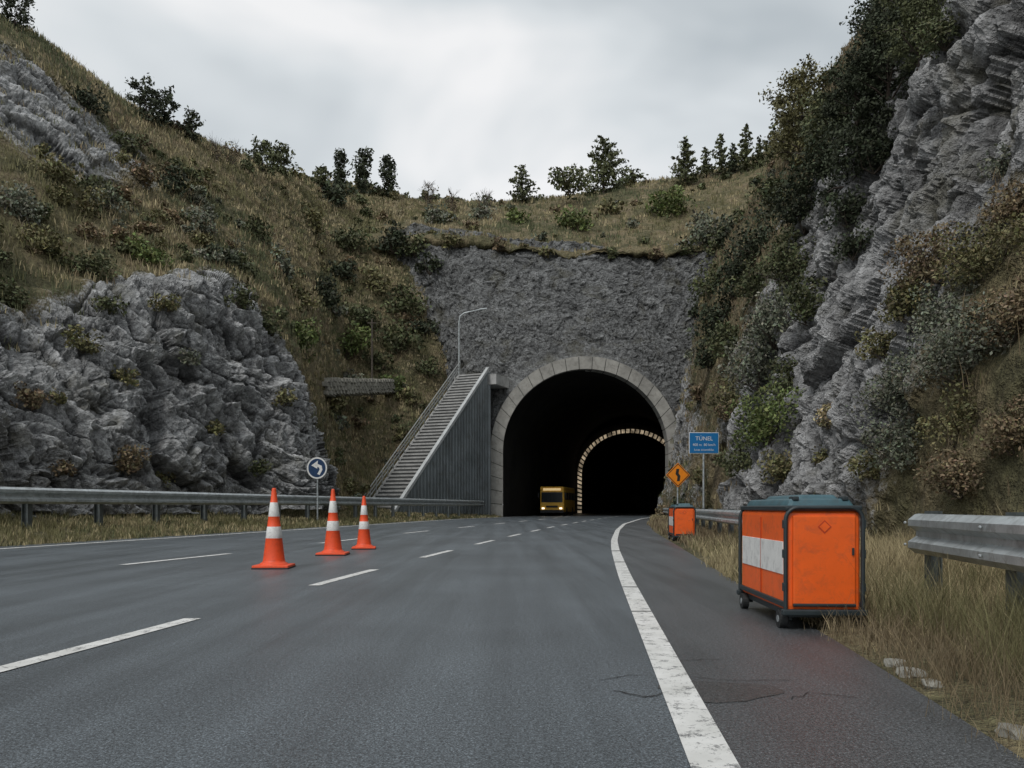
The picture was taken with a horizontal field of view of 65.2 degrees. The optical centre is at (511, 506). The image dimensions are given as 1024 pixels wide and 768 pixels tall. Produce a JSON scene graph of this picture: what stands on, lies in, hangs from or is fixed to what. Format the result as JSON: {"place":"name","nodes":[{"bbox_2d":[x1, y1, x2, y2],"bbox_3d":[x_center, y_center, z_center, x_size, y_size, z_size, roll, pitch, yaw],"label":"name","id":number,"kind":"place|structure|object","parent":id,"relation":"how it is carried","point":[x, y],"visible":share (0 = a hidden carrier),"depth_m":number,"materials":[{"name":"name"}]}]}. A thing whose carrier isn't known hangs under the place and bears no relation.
{"place":"outdoors","nodes":[
{"label":"outdoors","id":0,"kind":"place"},
{"bbox_2d":[0,24,446,516],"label":"hillside","id":1,"kind":"structure","parent":0,"point":[168,408],"depth_m":40.82,"materials":[{"name":"stone"}]},
{"bbox_2d":[0,275,30,309],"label":"shrub","id":2,"kind":"object","parent":1,"relation":"on","point":[10,288],"visible":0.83,"depth_m":33.23,"materials":[{"name":"green plant"}]},
{"bbox_2d":[0,0,37,33],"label":"pine tree","id":3,"kind":"object","parent":1,"relation":"on","point":[11,5],"visible":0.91,"depth_m":54.55,"materials":[{"name":"green plant"}]},
{"bbox_2d":[0,180,49,226],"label":"shrub","id":4,"kind":"object","parent":1,"relation":"on","point":[17,196],"visible":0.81,"depth_m":38.32,"materials":[{"name":"green plant"}]},
{"bbox_2d":[14,222,73,258],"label":"shrub","id":5,"kind":"object","parent":1,"relation":"on","point":[43,240],"visible":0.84,"depth_m":37.77,"materials":[{"name":"green plant"}]},
{"bbox_2d":[27,152,81,187],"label":"shrub","id":6,"kind":"object","parent":1,"relation":"on","point":[61,170],"visible":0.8,"depth_m":43.31,"materials":[{"name":"green plant"}]},
{"bbox_2d":[60,324,104,354],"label":"shrub","id":7,"kind":"object","parent":1,"relation":"on","point":[84,344],"visible":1,"depth_m":33.86,"materials":[{"name":"green plant"}]},
{"bbox_2d":[66,83,110,118],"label":"shrub","id":8,"kind":"object","parent":1,"relation":"on","point":[89,99],"visible":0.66,"depth_m":54.15,"materials":[{"name":"green plant"}]},
{"bbox_2d":[60,244,122,282],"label":"shrub","id":9,"kind":"object","parent":1,"relation":"on","point":[84,262],"visible":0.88,"depth_m":38.61,"materials":[{"name":"green plant"}]},
{"bbox_2d":[113,444,151,476],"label":"shrub","id":10,"kind":"object","parent":1,"relation":"on","point":[128,466],"visible":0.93,"depth_m":33.47,"materials":[{"name":"brown plant"}]},
{"bbox_2d":[123,73,166,127],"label":"pine tree","id":11,"kind":"object","parent":1,"relation":"on","point":[144,98],"visible":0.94,"depth_m":64.14,"materials":[{"name":"green plant"}]},
{"bbox_2d":[123,231,174,269],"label":"shrub","id":12,"kind":"object","parent":1,"relation":"on","point":[157,255],"visible":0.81,"depth_m":42.27,"materials":[{"name":"green plant"}]},
{"bbox_2d":[153,163,189,196],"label":"shrub","id":13,"kind":"object","parent":1,"relation":"on","point":[177,180],"visible":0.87,"depth_m":56.13,"materials":[{"name":"green plant"}]},
{"bbox_2d":[0,15,462,509],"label":"hillside grass","id":14,"kind":"structure","parent":1,"relation":"on","point":[146,129],"depth_m":64.39,"materials":[{"name":"green plant"}]},
{"bbox_2d":[0,20,465,496],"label":"hillside shrubs","id":15,"kind":"object","parent":1,"relation":"on","point":[120,231],"visible":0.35,"depth_m":53.72,"materials":[{"name":"green plant"}]},
{"bbox_2d":[245,134,280,175],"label":"tree","id":16,"kind":"object","parent":1,"relation":"on","point":[264,148],"visible":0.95,"depth_m":78.40,"materials":[{"name":"green plant"}]},
{"bbox_2d":[259,304,290,339],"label":"shrub","id":17,"kind":"object","parent":1,"relation":"on","point":[269,324],"visible":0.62,"depth_m":49.27,"materials":[{"name":"green plant"}]},
{"bbox_2d":[289,316,321,363],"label":"shrub","id":18,"kind":"object","parent":1,"relation":"on","point":[306,338],"visible":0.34,"depth_m":58.09,"materials":[{"name":"green plant"}]},
{"bbox_2d":[328,223,374,252],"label":"shrub","id":19,"kind":"object","parent":1,"relation":"on","point":[346,240],"visible":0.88,"depth_m":89.28,"materials":[{"name":"green plant"}]},
{"bbox_2d":[333,320,370,359],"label":"shrub","id":20,"kind":"object","parent":1,"relation":"on","point":[356,338],"visible":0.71,"depth_m":79.90,"materials":[{"name":"green plant"}]},
{"bbox_2d":[322,377,399,396],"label":"stone wall","id":21,"kind":"structure","parent":1,"relation":"on","point":[343,386],"depth_m":70.81,"materials":[{"name":"grey stone"}]},
{"bbox_2d":[349,146,374,195],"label":"cypress tree","id":22,"kind":"object","parent":1,"relation":"on","point":[362,174],"visible":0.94,"depth_m":105.81,"materials":[{"name":"green plant"}]},
{"bbox_2d":[341,301,382,329],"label":"shrub","id":23,"kind":"object","parent":1,"relation":"on","point":[363,314],"visible":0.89,"depth_m":82.61,"materials":[{"name":"green plant"}]},
{"bbox_2d":[359,263,393,292],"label":"shrub","id":24,"kind":"object","parent":1,"relation":"on","point":[374,280],"visible":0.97,"depth_m":86.59,"materials":[{"name":"green plant"}]},
{"bbox_2d":[374,318,425,354],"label":"shrub","id":25,"kind":"object","parent":1,"relation":"on","point":[397,339],"visible":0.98,"depth_m":83.07,"materials":[{"name":"green plant"}]},
{"bbox_2d":[379,285,431,318],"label":"shrub","id":26,"kind":"object","parent":1,"relation":"on","point":[405,299],"visible":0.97,"depth_m":86.41,"materials":[{"name":"green plant"}]},
{"bbox_2d":[0,506,500,546],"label":"roadside verge","id":27,"kind":"structure","parent":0,"point":[65,529],"depth_m":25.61,"materials":[{"name":"plant"}]},
{"bbox_2d":[0,487,485,528],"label":"guardrail","id":28,"kind":"object","parent":27,"relation":"on","point":[26,498],"visible":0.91,"depth_m":32.04,"materials":[{"name":"metal"}]},
{"bbox_2d":[0,512,690,767],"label":"road","id":29,"kind":"structure","parent":0,"point":[502,650],"depth_m":5.46,"materials":[{"name":"grey asphalt"}]},
{"bbox_2d":[251,488,295,568],"bbox_3d":[-3.902,0.344,13.115,0.589,1.312,0.589,0,0,-3],"label":"traffic cone","id":30,"kind":"object","parent":29,"relation":"on","point":[273,557],"visible":1,"depth_m":13.01,"materials":[{"name":"orange plastic"}]},
{"bbox_2d":[0,513,648,671],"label":"lane dashes","id":31,"kind":"object","parent":29,"relation":"on","point":[17,664],"visible":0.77,"depth_m":6.00,"materials":[{"name":"paint"}]},
{"bbox_2d":[315,489,349,555],"bbox_3d":[-3.729,0.312,16.667,0.617,1.375,0.617,0,0,-3],"label":"traffic cone","id":32,"kind":"object","parent":29,"relation":"on","point":[332,546],"visible":1,"depth_m":16.55,"materials":[{"name":"orange plastic"}]},
{"bbox_2d":[351,496,375,549],"bbox_3d":[-3.524,0.369,19.048,0.566,1.262,0.566,0,0,-8],"label":"traffic cone","id":33,"kind":"object","parent":29,"relation":"on","point":[363,541],"visible":1,"depth_m":18.94,"materials":[{"name":"orange plastic"}]},
{"bbox_2d":[538,487,574,515],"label":"bus","id":34,"kind":"object","parent":29,"relation":"on","point":[553,500],"visible":1,"depth_m":90.05,"materials":[{"name":"paint"}]},
{"bbox_2d":[0,0,869,200],"label":"sky","id":35,"kind":"structure","parent":0,"point":[461,94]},
{"bbox_2d":[368,149,771,258],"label":"hilltop","id":36,"kind":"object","parent":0,"point":[636,251],"visible":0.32,"depth_m":97.91,"materials":[{"name":"plant"}]},
{"bbox_2d":[374,219,410,255],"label":"shrub","id":37,"kind":"object","parent":36,"relation":"on","point":[396,234],"visible":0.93,"depth_m":89.97,"materials":[{"name":"green plant"}]},
{"bbox_2d":[506,164,544,202],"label":"pine tree","id":38,"kind":"object","parent":36,"relation":"on","point":[521,191],"visible":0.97,"depth_m":113.58,"materials":[{"name":"green plant"}]},
{"bbox_2d":[386,163,737,248],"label":"hilltop shrubs","id":39,"kind":"object","parent":36,"relation":"on","point":[631,224],"visible":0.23,"depth_m":103.01,"materials":[{"name":"green plant"}]},
{"bbox_2d":[547,163,594,200],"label":"shrub","id":40,"kind":"object","parent":36,"relation":"on","point":[563,182],"visible":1,"depth_m":108.73,"materials":[{"name":"green plant"}]},
{"bbox_2d":[554,204,597,230],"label":"shrub","id":41,"kind":"object","parent":36,"relation":"on","point":[572,220],"visible":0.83,"depth_m":96.98,"materials":[{"name":"green plant"}]},
{"bbox_2d":[580,135,631,193],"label":"pine tree","id":42,"kind":"object","parent":36,"relation":"on","point":[604,173],"visible":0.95,"depth_m":114.68,"materials":[{"name":"green plant"}]},
{"bbox_2d":[645,185,696,217],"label":"shrub","id":43,"kind":"object","parent":36,"relation":"on","point":[672,199],"visible":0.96,"depth_m":100.14,"materials":[{"name":"green plant"}]},
{"bbox_2d":[668,136,702,186],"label":"pine tree","id":44,"kind":"object","parent":36,"relation":"on","point":[682,169],"visible":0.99,"depth_m":111.19,"materials":[{"name":"green plant"}]},
{"bbox_2d":[682,206,732,245],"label":"shrub","id":45,"kind":"object","parent":36,"relation":"on","point":[702,231],"visible":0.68,"depth_m":88.04,"materials":[{"name":"green plant"}]},
{"bbox_2d":[618,518,1023,767],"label":"road shoulder","id":46,"kind":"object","parent":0,"point":[877,719],"visible":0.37,"depth_m":4.46},
{"bbox_2d":[611,517,740,767],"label":"road edge line","id":47,"kind":"object","parent":46,"relation":"on","point":[704,743],"visible":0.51,"depth_m":4.29,"materials":[{"name":"paint"}]},
{"bbox_2d":[658,681,783,702],"bbox_3d":[1.141,0.998,4.331,0.676,0.001,0.518,0,0,0],"label":"asphalt patch","id":48,"kind":"object","parent":46,"relation":"on","point":[714,692],"visible":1,"depth_m":4.33,"materials":[{"name":"grey asphalt"}]},
{"bbox_2d":[736,495,867,627],"bbox_3d":[2.564,0.448,7.249,0.680,1.105,1.600,0,0,3],"label":"wheeled equipment bin","id":49,"kind":"object","parent":46,"relation":"on","point":[795,552],"visible":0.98,"depth_m":6.49,"materials":[{"name":"orange metal"}]},
{"bbox_2d":[792,516,855,603],"bbox_3d":[2.529,0.430,6.488,0.500,0.720,0.030,0,0,3],"label":"door","id":50,"kind":"structure","parent":49,"relation":"in","point":[822,572],"depth_m":6.47,"materials":[{"name":"orange paint"}]},
{"bbox_2d":[653,514,1023,758],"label":"grass verge","id":51,"kind":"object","parent":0,"point":[991,720],"depth_m":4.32,"materials":[{"name":"plant"}]},
{"bbox_2d":[668,503,695,540],"bbox_3d":[5.075,0.448,23.946,0.680,1.105,1.600,0,0,6],"label":"wheeled equipment bin","id":52,"kind":"object","parent":51,"relation":"on","point":[682,516],"visible":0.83,"depth_m":23.19,"materials":[{"name":"orange paint"}]},
{"bbox_2d":[663,508,740,537],"bbox_3d":[7.965,0.700,36.314,0.581,1.300,51.509,0,0,8],"label":"guardrail","id":53,"kind":"object","parent":51,"relation":"on","point":[729,517],"visible":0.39,"depth_m":22.96,"materials":[{"name":"metal"}]},
{"bbox_2d":[689,432,718,507],"bbox_3d":[8.997,-1.250,37.552,1.420,4.500,0.136,0,0,-3],"label":"information sign","id":54,"kind":"object","parent":51,"relation":"on","point":[703,443],"visible":0.99,"depth_m":37.50,"materials":[{"name":"metal"}]},
{"bbox_2d":[884,658,1023,739],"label":"edge stones","id":55,"kind":"object","parent":51,"relation":"on","point":[1012,729],"visible":0.58,"depth_m":4.41,"materials":[{"name":"grey stone"}]},
{"bbox_2d":[904,511,1023,623],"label":"guardrail","id":56,"kind":"object","parent":51,"relation":"on","point":[979,539],"visible":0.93,"depth_m":6.43,"materials":[{"name":"metal"}]},
{"bbox_2d":[657,0,1023,541],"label":"rock cliff","id":57,"kind":"structure","parent":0,"point":[959,112],"depth_m":18.12,"materials":[{"name":"grey stone"}]},
{"bbox_2d":[687,258,723,302],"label":"shrub","id":58,"kind":"object","parent":57,"relation":"on","point":[700,284],"visible":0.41,"depth_m":58.34,"materials":[{"name":"green plant"}]},
{"bbox_2d":[686,296,734,343],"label":"shrub","id":59,"kind":"object","parent":57,"relation":"on","point":[714,315],"visible":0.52,"depth_m":49.80,"materials":[{"name":"green plant"}]},
{"bbox_2d":[705,319,741,358],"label":"shrub","id":60,"kind":"object","parent":57,"relation":"on","point":[724,332],"visible":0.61,"depth_m":44.30,"materials":[{"name":"green plant"}]},
{"bbox_2d":[709,257,748,302],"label":"shrub","id":61,"kind":"object","parent":57,"relation":"on","point":[731,271],"visible":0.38,"depth_m":49.22,"materials":[{"name":"green plant"}]},
{"bbox_2d":[712,435,751,477],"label":"shrub","id":62,"kind":"object","parent":57,"relation":"on","point":[741,462],"visible":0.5,"depth_m":32.28,"materials":[{"name":"green plant"}]},
{"bbox_2d":[723,252,767,309],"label":"shrub","id":63,"kind":"object","parent":57,"relation":"on","point":[753,281],"visible":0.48,"depth_m":41.16,"materials":[{"name":"green plant"}]},
{"bbox_2d":[716,336,779,394],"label":"shrub","id":64,"kind":"object","parent":57,"relation":"on","point":[757,361],"visible":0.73,"depth_m":30.17,"materials":[{"name":"green plant"}]},
{"bbox_2d":[717,204,779,271],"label":"shrub","id":65,"kind":"object","parent":57,"relation":"on","point":[750,247],"visible":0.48,"depth_m":46.55,"materials":[{"name":"green plant"}]},
{"bbox_2d":[654,30,859,515],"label":"cliff shrubs","id":66,"kind":"object","parent":57,"relation":"on","point":[721,414],"visible":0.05,"depth_m":51.66,"materials":[{"name":"green plant"}]},
{"bbox_2d":[723,381,802,450],"bbox_3d":[7.982,-2.783,24.569,2.598,2.249,2.780,0,0,-26],"label":"shrub","id":67,"kind":"object","parent":57,"relation":"on","point":[759,424],"visible":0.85,"depth_m":24.38,"materials":[{"name":"green plant"}]},
{"bbox_2d":[739,279,793,353],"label":"shrub","id":68,"kind":"object","parent":57,"relation":"on","point":[767,315],"visible":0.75,"depth_m":28.82,"materials":[{"name":"green plant"}]},
{"bbox_2d":[744,173,789,217],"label":"shrub","id":69,"kind":"object","parent":57,"relation":"on","point":[764,196],"visible":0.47,"depth_m":49.15,"materials":[{"name":"green plant"}]},
{"bbox_2d":[757,449,791,483],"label":"shrub","id":70,"kind":"object","parent":57,"relation":"on","point":[781,471],"visible":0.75,"depth_m":23.67,"materials":[{"name":"green plant"}]},
{"bbox_2d":[757,352,797,404],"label":"shrub","id":71,"kind":"object","parent":57,"relation":"on","point":[788,382],"visible":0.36,"depth_m":26.36,"materials":[{"name":"green plant"}]},
{"bbox_2d":[756,223,818,286],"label":"shrub","id":72,"kind":"object","parent":57,"relation":"on","point":[784,264],"visible":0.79,"depth_m":32.04,"materials":[{"name":"green plant"}]},
{"bbox_2d":[749,159,830,234],"bbox_3d":[11.723,-12.383,32.333,3.988,2.866,3.096,0,0,0],"label":"shrub","id":73,"kind":"object","parent":57,"relation":"on","point":[795,209],"visible":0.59,"depth_m":31.98,"materials":[{"name":"green plant"}]},
{"bbox_2d":[758,53,837,163],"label":"tree","id":74,"kind":"object","parent":57,"relation":"on","point":[798,84],"visible":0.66,"depth_m":47.36,"materials":[{"name":"green plant"}]},
{"bbox_2d":[772,268,827,325],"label":"shrub","id":75,"kind":"object","parent":57,"relation":"on","point":[799,295],"visible":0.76,"depth_m":26.28,"materials":[{"name":"green plant"}]},
{"bbox_2d":[786,114,848,194],"bbox_3d":[12.631,-13.841,31.410,2.844,2.611,3.174,0,0,-44],"label":"shrub","id":76,"kind":"object","parent":57,"relation":"on","point":[817,162],"visible":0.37,"depth_m":31.16,"materials":[{"name":"green plant"}]},
{"bbox_2d":[794,87,852,167],"bbox_3d":[12.605,-14.851,31.881,2.531,3.601,2.851,0,0,0],"label":"tree","id":77,"kind":"object","parent":57,"relation":"on","point":[817,113],"visible":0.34,"depth_m":31.66,"materials":[{"name":"green plant"}]},
{"bbox_2d":[658,13,1023,539],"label":"cliff grass","id":78,"kind":"structure","parent":57,"relation":"on","point":[719,253],"depth_m":47.73,"materials":[{"name":"green plant"}]},
{"bbox_2d":[818,184,869,231],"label":"shrub","id":79,"kind":"object","parent":57,"relation":"on","point":[851,201],"visible":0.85,"depth_m":25.43,"materials":[{"name":"green plant"}]},
{"bbox_2d":[829,220,875,262],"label":"shrub","id":80,"kind":"object","parent":57,"relation":"on","point":[849,245],"visible":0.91,"depth_m":21.37,"materials":[{"name":"green plant"}]},
{"bbox_2d":[814,37,895,214],"bbox_3d":[11.220,-12.065,25.741,2.651,5.416,3.038,0,0,0],"label":"tree","id":81,"kind":"object","parent":57,"relation":"on","point":[843,130],"visible":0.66,"depth_m":25.62,"materials":[{"name":"green plant"}]},
{"bbox_2d":[833,124,897,180],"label":"shrub","id":82,"kind":"object","parent":57,"relation":"on","point":[877,143],"visible":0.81,"depth_m":24.77,"materials":[{"name":"green plant"}]},
{"bbox_2d":[844,448,886,481],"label":"shrub","id":83,"kind":"object","parent":57,"relation":"on","point":[855,465],"visible":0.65,"depth_m":16.53,"materials":[{"name":"green plant"}]},
{"bbox_2d":[854,325,897,361],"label":"shrub","id":84,"kind":"object","parent":57,"relation":"on","point":[873,350],"visible":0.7,"depth_m":17.05,"materials":[{"name":"green plant"}]},
{"bbox_2d":[839,0,918,164],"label":"tree","id":85,"kind":"object","parent":57,"relation":"on","point":[872,88],"visible":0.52,"depth_m":24.70,"materials":[{"name":"green plant"}]},
{"bbox_2d":[845,349,916,423],"bbox_3d":[7.792,-2.376,15.751,2.006,1.593,1.742,0,0,-20],"label":"shrub","id":86,"kind":"object","parent":57,"relation":"on","point":[895,394],"visible":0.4,"depth_m":15.63,"materials":[{"name":"green plant"}]},
{"bbox_2d":[855,401,924,471],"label":"shrub","id":87,"kind":"object","parent":57,"relation":"on","point":[896,436],"visible":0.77,"depth_m":15.42,"materials":[{"name":"green plant"}]},
{"bbox_2d":[870,276,935,325],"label":"shrub","id":88,"kind":"object","parent":57,"relation":"on","point":[894,307],"visible":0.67,"depth_m":16.11,"materials":[{"name":"green plant"}]},
{"bbox_2d":[868,0,945,71],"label":"tree","id":89,"kind":"object","parent":57,"relation":"on","point":[921,7],"visible":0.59,"depth_m":21.54,"materials":[{"name":"green plant"}]},
{"bbox_2d":[878,220,962,291],"bbox_3d":[8.369,-4.844,15.682,1.697,1.461,1.875,0,0,-35],"label":"shrub","id":90,"kind":"object","parent":57,"relation":"on","point":[923,263],"visible":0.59,"depth_m":15.66,"materials":[{"name":"green plant"}]},
{"bbox_2d":[909,1,960,59],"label":"shrub","id":91,"kind":"object","parent":57,"relation":"on","point":[937,31],"visible":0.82,"depth_m":18.91,"materials":[{"name":"green plant"}]},
{"bbox_2d":[899,275,985,342],"bbox_3d":[7.902,-3.569,14.360,1.562,1.097,1.289,0,0,42],"label":"shrub","id":92,"kind":"object","parent":57,"relation":"on","point":[948,298],"visible":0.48,"depth_m":14.32,"materials":[{"name":"green plant"}]},
{"bbox_2d":[911,373,986,451],"bbox_3d":[7.767,-1.514,13.232,1.980,1.403,1.745,0,0,-38],"label":"shrub","id":93,"kind":"object","parent":57,"relation":"on","point":[958,415],"visible":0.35,"depth_m":13.18,"materials":[{"name":"green plant"}]},
{"bbox_2d":[912,447,985,499],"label":"shrub","id":94,"kind":"object","parent":57,"relation":"on","point":[949,476],"visible":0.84,"depth_m":12.88,"materials":[{"name":"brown plant"}]},
{"bbox_2d":[885,293,1020,392],"bbox_3d":[7.629,-2.672,13.442,2.284,1.607,2.308,0,0,-36],"label":"shrub","id":95,"kind":"object","parent":57,"relation":"on","point":[947,359],"visible":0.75,"depth_m":13.15,"materials":[{"name":"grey plant"}]},
{"bbox_2d":[930,211,1023,295],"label":"shrub","id":96,"kind":"object","parent":57,"relation":"on","point":[975,260],"visible":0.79,"depth_m":13.87,"materials":[{"name":"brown plant"}]},
{"bbox_2d":[954,272,1023,353],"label":"shrub","id":97,"kind":"object","parent":57,"relation":"on","point":[1016,306],"visible":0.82,"depth_m":12.44,"materials":[{"name":"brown plant"}]},
{"bbox_2d":[974,143,1012,179],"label":"shrub","id":98,"kind":"object","parent":57,"relation":"on","point":[1001,164],"visible":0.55,"depth_m":15.16,"materials":[{"name":"green plant"}]},
{"bbox_2d":[969,394,1023,458],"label":"shrub","id":99,"kind":"object","parent":57,"relation":"on","point":[1005,429],"visible":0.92,"depth_m":11.74,"materials":[{"name":"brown plant"}]},
{"bbox_2d":[977,178,1023,227],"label":"shrub","id":100,"kind":"object","parent":57,"relation":"on","point":[1009,207],"visible":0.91,"depth_m":14.04,"materials":[{"name":"brown plant"}]},
{"label":"ground","id":101,"kind":"structure","parent":0,"visible":0},
{"bbox_2d":[363,361,509,515],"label":"staircase","id":102,"kind":"structure","parent":101,"relation":"on","point":[446,454],"depth_m":72.45,"materials":[{"name":"concrete"}]},
{"bbox_2d":[396,222,715,436],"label":"rock headwall","id":103,"kind":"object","parent":101,"relation":"on","point":[631,311],"visible":0.45,"depth_m":85.03,"materials":[{"name":"grey stone"}]},
{"bbox_2d":[491,356,675,516],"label":"road tunnel","id":104,"kind":"structure","parent":101,"relation":"on","point":[596,433],"depth_m":98.04,"materials":[{"name":"concrete"}]},
{"bbox_2d":[646,514,912,562],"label":"verge grass","id":105,"kind":"structure","parent":101,"relation":"on","point":[704,540],"depth_m":19.21,"materials":[{"name":"beige plant"}]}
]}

